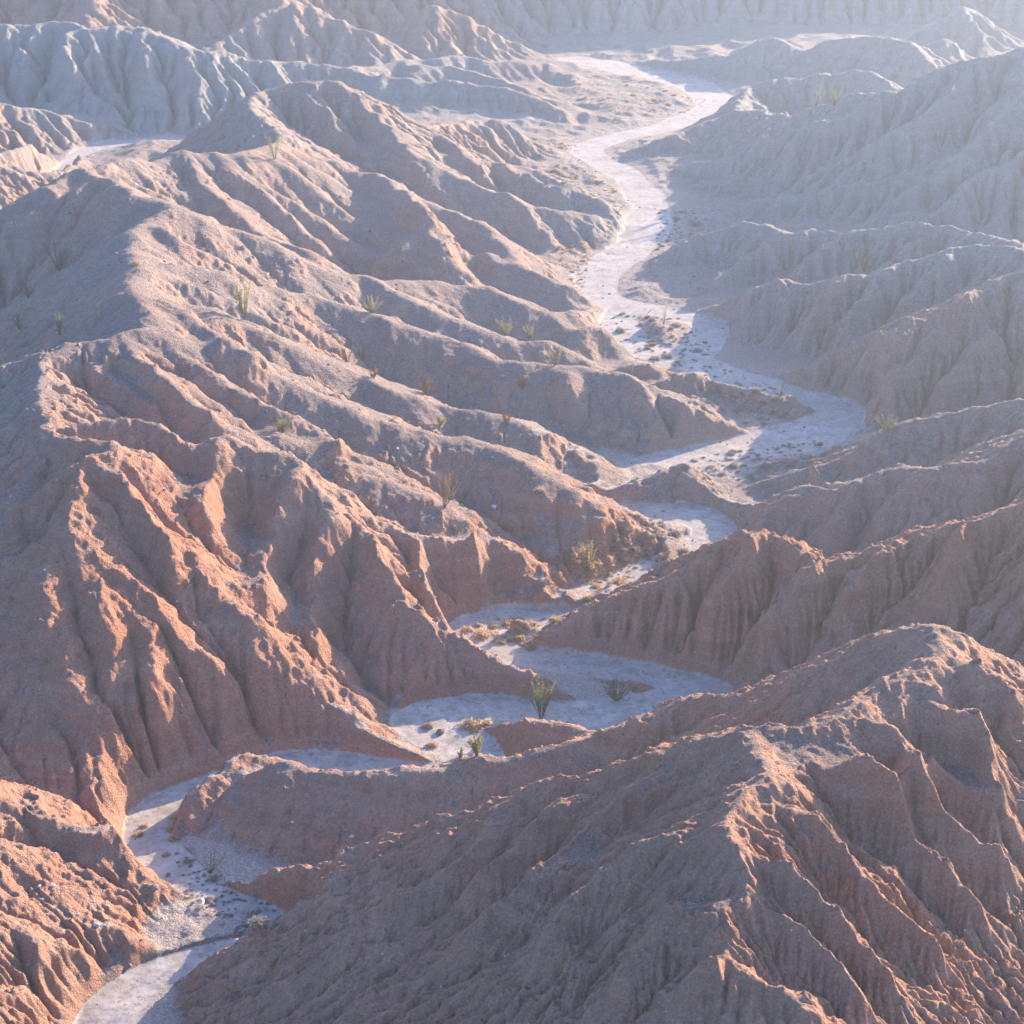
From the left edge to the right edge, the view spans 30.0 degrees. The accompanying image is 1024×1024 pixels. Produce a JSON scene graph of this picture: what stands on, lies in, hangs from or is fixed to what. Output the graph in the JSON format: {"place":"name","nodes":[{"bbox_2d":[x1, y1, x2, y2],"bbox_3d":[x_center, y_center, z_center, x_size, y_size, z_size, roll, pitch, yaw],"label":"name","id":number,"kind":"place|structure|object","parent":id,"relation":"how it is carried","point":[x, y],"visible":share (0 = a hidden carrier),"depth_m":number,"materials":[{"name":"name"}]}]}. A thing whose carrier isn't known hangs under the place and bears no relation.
{"place":"outdoors","nodes":[
{"label":"outdoors","id":0,"kind":"place"},
{"bbox_2d":[0,0,1023,1023],"bbox_3d":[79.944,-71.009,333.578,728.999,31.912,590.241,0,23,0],"label":"hills","id":1,"kind":"structure","parent":0,"point":[915,798],"depth_m":180.89,"materials":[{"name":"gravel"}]},
{"bbox_2d":[10,311,24,329],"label":"ocotillo","id":2,"kind":"object","parent":1,"relation":"on","point":[17,321],"visible":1,"depth_m":223.93,"materials":[{"name":"green plant"}]},
{"bbox_2d":[16,280,36,297],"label":"ocotillo","id":3,"kind":"object","parent":1,"relation":"on","point":[26,293],"visible":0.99,"depth_m":236.93,"materials":[{"name":"green plant"}]},
{"bbox_2d":[43,240,70,270],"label":"ocotillo","id":4,"kind":"object","parent":1,"relation":"on","point":[59,267],"visible":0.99,"depth_m":243.85,"materials":[{"name":"green plant"}]},
{"bbox_2d":[54,312,62,334],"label":"ocotillo","id":5,"kind":"object","parent":1,"relation":"on","point":[58,322],"visible":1,"depth_m":209.98,"materials":[{"name":"green plant"}]},
{"bbox_2d":[128,259,139,265],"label":"dry shrub","id":6,"kind":"object","parent":1,"relation":"on","point":[134,262],"visible":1,"depth_m":220.85,"materials":[{"name":"plant"}]},
{"bbox_2d":[169,814,176,819],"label":"dry shrub","id":7,"kind":"object","parent":1,"relation":"on","point":[174,817],"visible":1,"depth_m":147.59,"materials":[{"name":"plant"}]},
{"bbox_2d":[233,283,249,319],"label":"ocotillo","id":8,"kind":"object","parent":1,"relation":"on","point":[239,298],"visible":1,"depth_m":214.15,"materials":[{"name":"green plant"}]},
{"bbox_2d":[244,915,267,932],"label":"dry shrub","id":9,"kind":"object","parent":1,"relation":"on","point":[255,922],"visible":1,"depth_m":128.75,"materials":[{"name":"beige plant"}]},
{"bbox_2d":[265,135,279,157],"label":"ocotillo","id":10,"kind":"object","parent":1,"relation":"on","point":[270,144],"visible":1,"depth_m":286.20,"materials":[{"name":"green plant"}]},
{"bbox_2d":[274,415,292,432],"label":"ocotillo","id":11,"kind":"object","parent":1,"relation":"on","point":[282,427],"visible":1,"depth_m":191.52,"materials":[{"name":"green plant"}]},
{"bbox_2d":[341,348,352,361],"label":"ocotillo","id":12,"kind":"object","parent":1,"relation":"on","point":[344,354],"visible":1,"depth_m":223.00,"materials":[{"name":"green plant"}]},
{"bbox_2d":[0,63,701,645],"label":"ground cover","id":13,"kind":"object","parent":1,"relation":"on","point":[450,369],"visible":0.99,"depth_m":192.74,"materials":[{"name":"plant"}]},
{"bbox_2d":[359,295,382,312],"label":"ocotillo","id":14,"kind":"object","parent":1,"relation":"on","point":[370,309],"visible":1,"depth_m":235.01,"materials":[{"name":"green plant"}]},
{"bbox_2d":[368,368,378,378],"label":"ocotillo","id":15,"kind":"object","parent":1,"relation":"on","point":[373,375],"visible":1,"depth_m":214.40,"materials":[{"name":"green plant"}]},
{"bbox_2d":[419,379,432,393],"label":"ocotillo","id":16,"kind":"object","parent":1,"relation":"on","point":[426,386],"visible":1,"depth_m":218.30,"materials":[{"name":"brown plant"}]},
{"bbox_2d":[435,415,445,425],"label":"ocotillo","id":17,"kind":"object","parent":1,"relation":"on","point":[439,419],"visible":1,"depth_m":208.90,"materials":[{"name":"green plant"}]},
{"bbox_2d":[437,470,457,507],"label":"ocotillo","id":18,"kind":"object","parent":1,"relation":"on","point":[446,496],"visible":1,"depth_m":186.06,"materials":[{"name":"brown plant"}]},
{"bbox_2d":[53,56,867,1023],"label":"dry riverbed","id":19,"kind":"structure","parent":1,"relation":"on","point":[125,998],"depth_m":181.70,"materials":[{"name":"beige sand"}]},
{"bbox_2d":[132,830,144,837],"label":"dry shrub","id":20,"kind":"object","parent":19,"relation":"on","point":[138,833],"visible":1,"depth_m":146.24,"materials":[{"name":"plant"}]},
{"bbox_2d":[140,823,148,828],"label":"dry shrub","id":21,"kind":"object","parent":19,"relation":"on","point":[142,825],"visible":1,"depth_m":147.36,"materials":[{"name":"plant"}]},
{"bbox_2d":[150,884,158,890],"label":"boulder","id":22,"kind":"object","parent":19,"relation":"on","point":[154,887],"visible":1,"depth_m":136.79,"materials":[{"name":"grey stone"}]},
{"bbox_2d":[161,852,169,856],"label":"boulder","id":23,"kind":"object","parent":19,"relation":"on","point":[166,854],"visible":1,"depth_m":143.44,"materials":[{"name":"grey stone"}]},
{"bbox_2d":[165,825,172,833],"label":"dry shrub","id":24,"kind":"object","parent":19,"relation":"on","point":[170,828],"visible":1,"depth_m":146.89,"materials":[{"name":"plant"}]},
{"bbox_2d":[167,834,177,841],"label":"dry shrub","id":25,"kind":"object","parent":19,"relation":"on","point":[172,837],"visible":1,"depth_m":145.63,"materials":[{"name":"plant"}]},
{"bbox_2d":[183,858,191,864],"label":"dry shrub","id":26,"kind":"object","parent":19,"relation":"on","point":[187,860],"visible":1,"depth_m":142.82,"materials":[{"name":"grey plant"}]},
{"bbox_2d":[198,898,204,904],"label":"boulder","id":27,"kind":"object","parent":19,"relation":"on","point":[201,900],"visible":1,"depth_m":137.90,"materials":[{"name":"stone"}]},
{"bbox_2d":[190,843,226,872],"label":"ocotillo","id":28,"kind":"object","parent":19,"relation":"on","point":[211,869],"visible":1,"depth_m":141.41,"materials":[{"name":"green plant"}]},
{"bbox_2d":[207,874,218,881],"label":"dry shrub","id":29,"kind":"object","parent":19,"relation":"on","point":[213,877],"visible":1,"depth_m":140.60,"materials":[{"name":"grey plant"}]},
{"bbox_2d":[420,722,433,730],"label":"dry shrub","id":30,"kind":"object","parent":19,"relation":"on","point":[426,725],"visible":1,"depth_m":161.47,"materials":[{"name":"beige plant"}]},
{"bbox_2d":[426,741,438,749],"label":"dry shrub","id":31,"kind":"object","parent":19,"relation":"on","point":[430,744],"visible":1,"depth_m":158.54,"materials":[{"name":"plant"}]},
{"bbox_2d":[436,729,444,734],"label":"boulder","id":32,"kind":"object","parent":19,"relation":"on","point":[440,731],"visible":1,"depth_m":160.53,"materials":[{"name":"grey stone"}]},
{"bbox_2d":[460,625,474,632],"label":"dry shrub","id":33,"kind":"object","parent":19,"relation":"on","point":[468,629],"visible":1,"depth_m":178.28,"materials":[{"name":"plant"}]},
{"bbox_2d":[455,717,483,733],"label":"dry shrub","id":34,"kind":"object","parent":19,"relation":"on","point":[471,725],"visible":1,"depth_m":161.41,"materials":[{"name":"plant"}]},
{"bbox_2d":[473,622,482,628],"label":"dry shrub","id":35,"kind":"object","parent":19,"relation":"on","point":[479,625],"visible":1,"depth_m":179.28,"materials":[{"name":"plant"}]},
{"bbox_2d":[473,627,494,639],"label":"dry shrub","id":36,"kind":"object","parent":19,"relation":"on","point":[481,634],"visible":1,"depth_m":177.06,"materials":[{"name":"plant"}]},
{"bbox_2d":[478,717,494,725],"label":"dry shrub","id":37,"kind":"object","parent":19,"relation":"on","point":[486,722],"visible":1,"depth_m":161.82,"materials":[{"name":"plant"}]},
{"bbox_2d":[497,639,507,643],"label":"dry shrub","id":38,"kind":"object","parent":19,"relation":"on","point":[502,642],"visible":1,"depth_m":175.99,"materials":[{"name":"plant"}]},
{"bbox_2d":[500,619,510,626],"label":"dry shrub","id":39,"kind":"object","parent":19,"relation":"on","point":[506,622],"visible":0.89,"depth_m":179.57,"materials":[{"name":"plant"}]},
{"bbox_2d":[524,643,536,651],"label":"dry shrub","id":40,"kind":"object","parent":19,"relation":"on","point":[529,646],"visible":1,"depth_m":175.03,"materials":[{"name":"plant"}]},
{"bbox_2d":[520,673,555,718],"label":"ocotillo","id":41,"kind":"object","parent":19,"relation":"on","point":[540,703],"visible":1,"depth_m":162.07,"materials":[{"name":"green plant"}]},
{"bbox_2d":[547,614,561,623],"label":"dry shrub","id":42,"kind":"object","parent":19,"relation":"on","point":[555,619],"visible":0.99,"depth_m":177.26,"materials":[{"name":"plant"}]},
{"bbox_2d":[582,593,593,601],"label":"dry shrub","id":43,"kind":"object","parent":19,"relation":"on","point":[587,597],"visible":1,"depth_m":182.89,"materials":[{"name":"plant"}]},
{"bbox_2d":[590,582,601,588],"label":"dry shrub","id":44,"kind":"object","parent":19,"relation":"on","point":[598,585],"visible":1,"depth_m":187.41,"materials":[{"name":"plant"}]},
{"bbox_2d":[607,680,619,686],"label":"dry shrub","id":45,"kind":"object","parent":19,"relation":"on","point":[615,683],"visible":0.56,"depth_m":168.20,"materials":[{"name":"grey plant"}]},
{"bbox_2d":[602,676,631,700],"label":"ocotillo","id":46,"kind":"object","parent":19,"relation":"on","point":[613,695],"visible":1,"depth_m":165.64,"materials":[{"name":"green plant"}]},
{"bbox_2d":[611,575,626,585],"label":"dry shrub","id":47,"kind":"object","parent":19,"relation":"on","point":[618,581],"visible":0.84,"depth_m":188.09,"materials":[{"name":"plant"}]},
{"bbox_2d":[615,328,625,332],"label":"dry shrub","id":48,"kind":"object","parent":19,"relation":"on","point":[619,330],"visible":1,"depth_m":262.68,"materials":[{"name":"grey plant"}]},
{"bbox_2d":[619,556,629,560],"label":"dry shrub","id":49,"kind":"object","parent":19,"relation":"on","point":[624,558],"visible":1,"depth_m":191.39,"materials":[{"name":"plant"}]},
{"bbox_2d":[649,355,660,360],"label":"dry shrub","id":50,"kind":"object","parent":19,"relation":"on","point":[655,358],"visible":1,"depth_m":251.56,"materials":[{"name":"grey plant"}]},
{"bbox_2d":[657,523,667,529],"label":"dry shrub","id":51,"kind":"object","parent":19,"relation":"on","point":[661,525],"visible":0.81,"depth_m":199.30,"materials":[{"name":"grey plant"}]},
{"bbox_2d":[661,354,674,358],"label":"dry shrub","id":52,"kind":"object","parent":19,"relation":"on","point":[670,356],"visible":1,"depth_m":252.37,"materials":[{"name":"grey plant"}]},
{"bbox_2d":[667,528,682,537],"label":"dry shrub","id":53,"kind":"object","parent":19,"relation":"on","point":[675,533],"visible":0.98,"depth_m":197.94,"materials":[{"name":"grey plant"}]},
{"bbox_2d":[671,322,681,327],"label":"dry shrub","id":54,"kind":"object","parent":19,"relation":"on","point":[674,324],"visible":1,"depth_m":263.94,"materials":[{"name":"grey plant"}]},
{"bbox_2d":[759,461,769,467],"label":"dry shrub","id":55,"kind":"object","parent":19,"relation":"on","point":[766,465],"visible":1,"depth_m":214.14,"materials":[{"name":"grey plant"}]},
{"bbox_2d":[457,746,463,760],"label":"cactus","id":56,"kind":"object","parent":1,"relation":"on","point":[460,755],"visible":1,"depth_m":146.07,"materials":[{"name":"green plant"}]},
{"bbox_2d":[467,734,482,755],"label":"cactus","id":57,"kind":"object","parent":1,"relation":"on","point":[475,747],"visible":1,"depth_m":146.13,"materials":[{"name":"green plant"}]},
{"bbox_2d":[495,316,512,335],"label":"ocotillo","id":58,"kind":"object","parent":1,"relation":"on","point":[503,331],"visible":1,"depth_m":245.06,"materials":[{"name":"green plant"}]},
{"bbox_2d":[501,412,511,423],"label":"ocotillo","id":59,"kind":"object","parent":1,"relation":"on","point":[504,415],"visible":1,"depth_m":210.65,"materials":[{"name":"brown plant"}]},
{"bbox_2d":[0,164,1021,1023],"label":"rubble","id":60,"kind":"object","parent":1,"relation":"on","point":[472,614],"visible":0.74,"depth_m":167.98,"materials":[{"name":"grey stone"}]},
{"bbox_2d":[515,372,526,388],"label":"ocotillo","id":61,"kind":"object","parent":1,"relation":"on","point":[520,383],"visible":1,"depth_m":225.11,"materials":[{"name":"green plant"}]},
{"bbox_2d":[523,324,533,337],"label":"ocotillo","id":62,"kind":"object","parent":1,"relation":"on","point":[531,333],"visible":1,"depth_m":251.53,"materials":[{"name":"green plant"}]},
{"bbox_2d":[532,486,545,492],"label":"dry shrub","id":63,"kind":"object","parent":1,"relation":"on","point":[539,489],"visible":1,"depth_m":192.56,"materials":[{"name":"plant"}]},
{"bbox_2d":[547,345,562,365],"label":"ocotillo","id":64,"kind":"object","parent":1,"relation":"on","point":[552,356],"visible":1,"depth_m":228.15,"materials":[{"name":"green plant"}]},
{"bbox_2d":[567,546,578,552],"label":"dry shrub","id":65,"kind":"object","parent":1,"relation":"on","point":[574,548],"visible":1,"depth_m":188.62,"materials":[{"name":"plant"}]},
{"bbox_2d":[568,551,577,556],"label":"dry shrub","id":66,"kind":"object","parent":1,"relation":"on","point":[574,554],"visible":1,"depth_m":188.08,"materials":[{"name":"plant"}]},
{"bbox_2d":[579,537,597,571],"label":"ocotillo","id":67,"kind":"object","parent":1,"relation":"on","point":[586,563],"visible":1,"depth_m":187.85,"materials":[{"name":"green plant"}]},
{"bbox_2d":[584,564,597,569],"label":"dry shrub","id":68,"kind":"object","parent":1,"relation":"on","point":[592,566],"visible":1,"depth_m":188.54,"materials":[{"name":"plant"}]},
{"bbox_2d":[174,70,1015,933],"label":"ground cover","id":69,"kind":"object","parent":1,"relation":"on","point":[618,518],"visible":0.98,"depth_m":216.43,"materials":[{"name":"plant"}]},
{"bbox_2d":[629,544,640,552],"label":"dry shrub","id":70,"kind":"object","parent":1,"relation":"on","point":[636,548],"visible":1,"depth_m":192.48,"materials":[{"name":"grey plant"}]},
{"bbox_2d":[656,552,673,558],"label":"dry shrub","id":71,"kind":"object","parent":1,"relation":"on","point":[662,555],"visible":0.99,"depth_m":192.71,"materials":[{"name":"plant"}]},
{"bbox_2d":[677,546,689,553],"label":"dry shrub","id":72,"kind":"object","parent":1,"relation":"on","point":[683,551],"visible":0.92,"depth_m":194.15,"materials":[{"name":"beige plant"}]},
{"bbox_2d":[727,462,740,468],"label":"dry shrub","id":73,"kind":"object","parent":1,"relation":"on","point":[733,464],"visible":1,"depth_m":216.06,"materials":[{"name":"grey plant"}]},
{"bbox_2d":[769,395,782,400],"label":"dry shrub","id":74,"kind":"object","parent":1,"relation":"on","point":[777,398],"visible":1,"depth_m":232.06,"materials":[{"name":"grey plant"}]},
{"bbox_2d":[772,383,788,396],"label":"ocotillo","id":75,"kind":"object","parent":1,"relation":"on","point":[780,395],"visible":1,"depth_m":232.46,"materials":[{"name":"green plant"}]},
{"bbox_2d":[807,87,826,105],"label":"ocotillo","id":76,"kind":"object","parent":1,"relation":"on","point":[818,99],"visible":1,"depth_m":343.12,"materials":[{"name":"green plant"}]},
{"bbox_2d":[828,84,842,104],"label":"ocotillo","id":77,"kind":"object","parent":1,"relation":"on","point":[833,96],"visible":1,"depth_m":339.85,"materials":[{"name":"green plant"}]},
{"bbox_2d":[854,247,871,271],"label":"ocotillo","id":78,"kind":"object","parent":1,"relation":"on","point":[862,263],"visible":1,"depth_m":273.34,"materials":[{"name":"green plant"}]},
{"bbox_2d":[874,412,897,431],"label":"ocotillo","id":79,"kind":"object","parent":1,"relation":"on","point":[884,428],"visible":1,"depth_m":206.95,"materials":[{"name":"green plant"}]},
{"bbox_2d":[933,127,947,146],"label":"ocotillo","id":80,"kind":"object","parent":1,"relation":"on","point":[942,144],"visible":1,"depth_m":317.08,"materials":[{"name":"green plant"}]}
]}

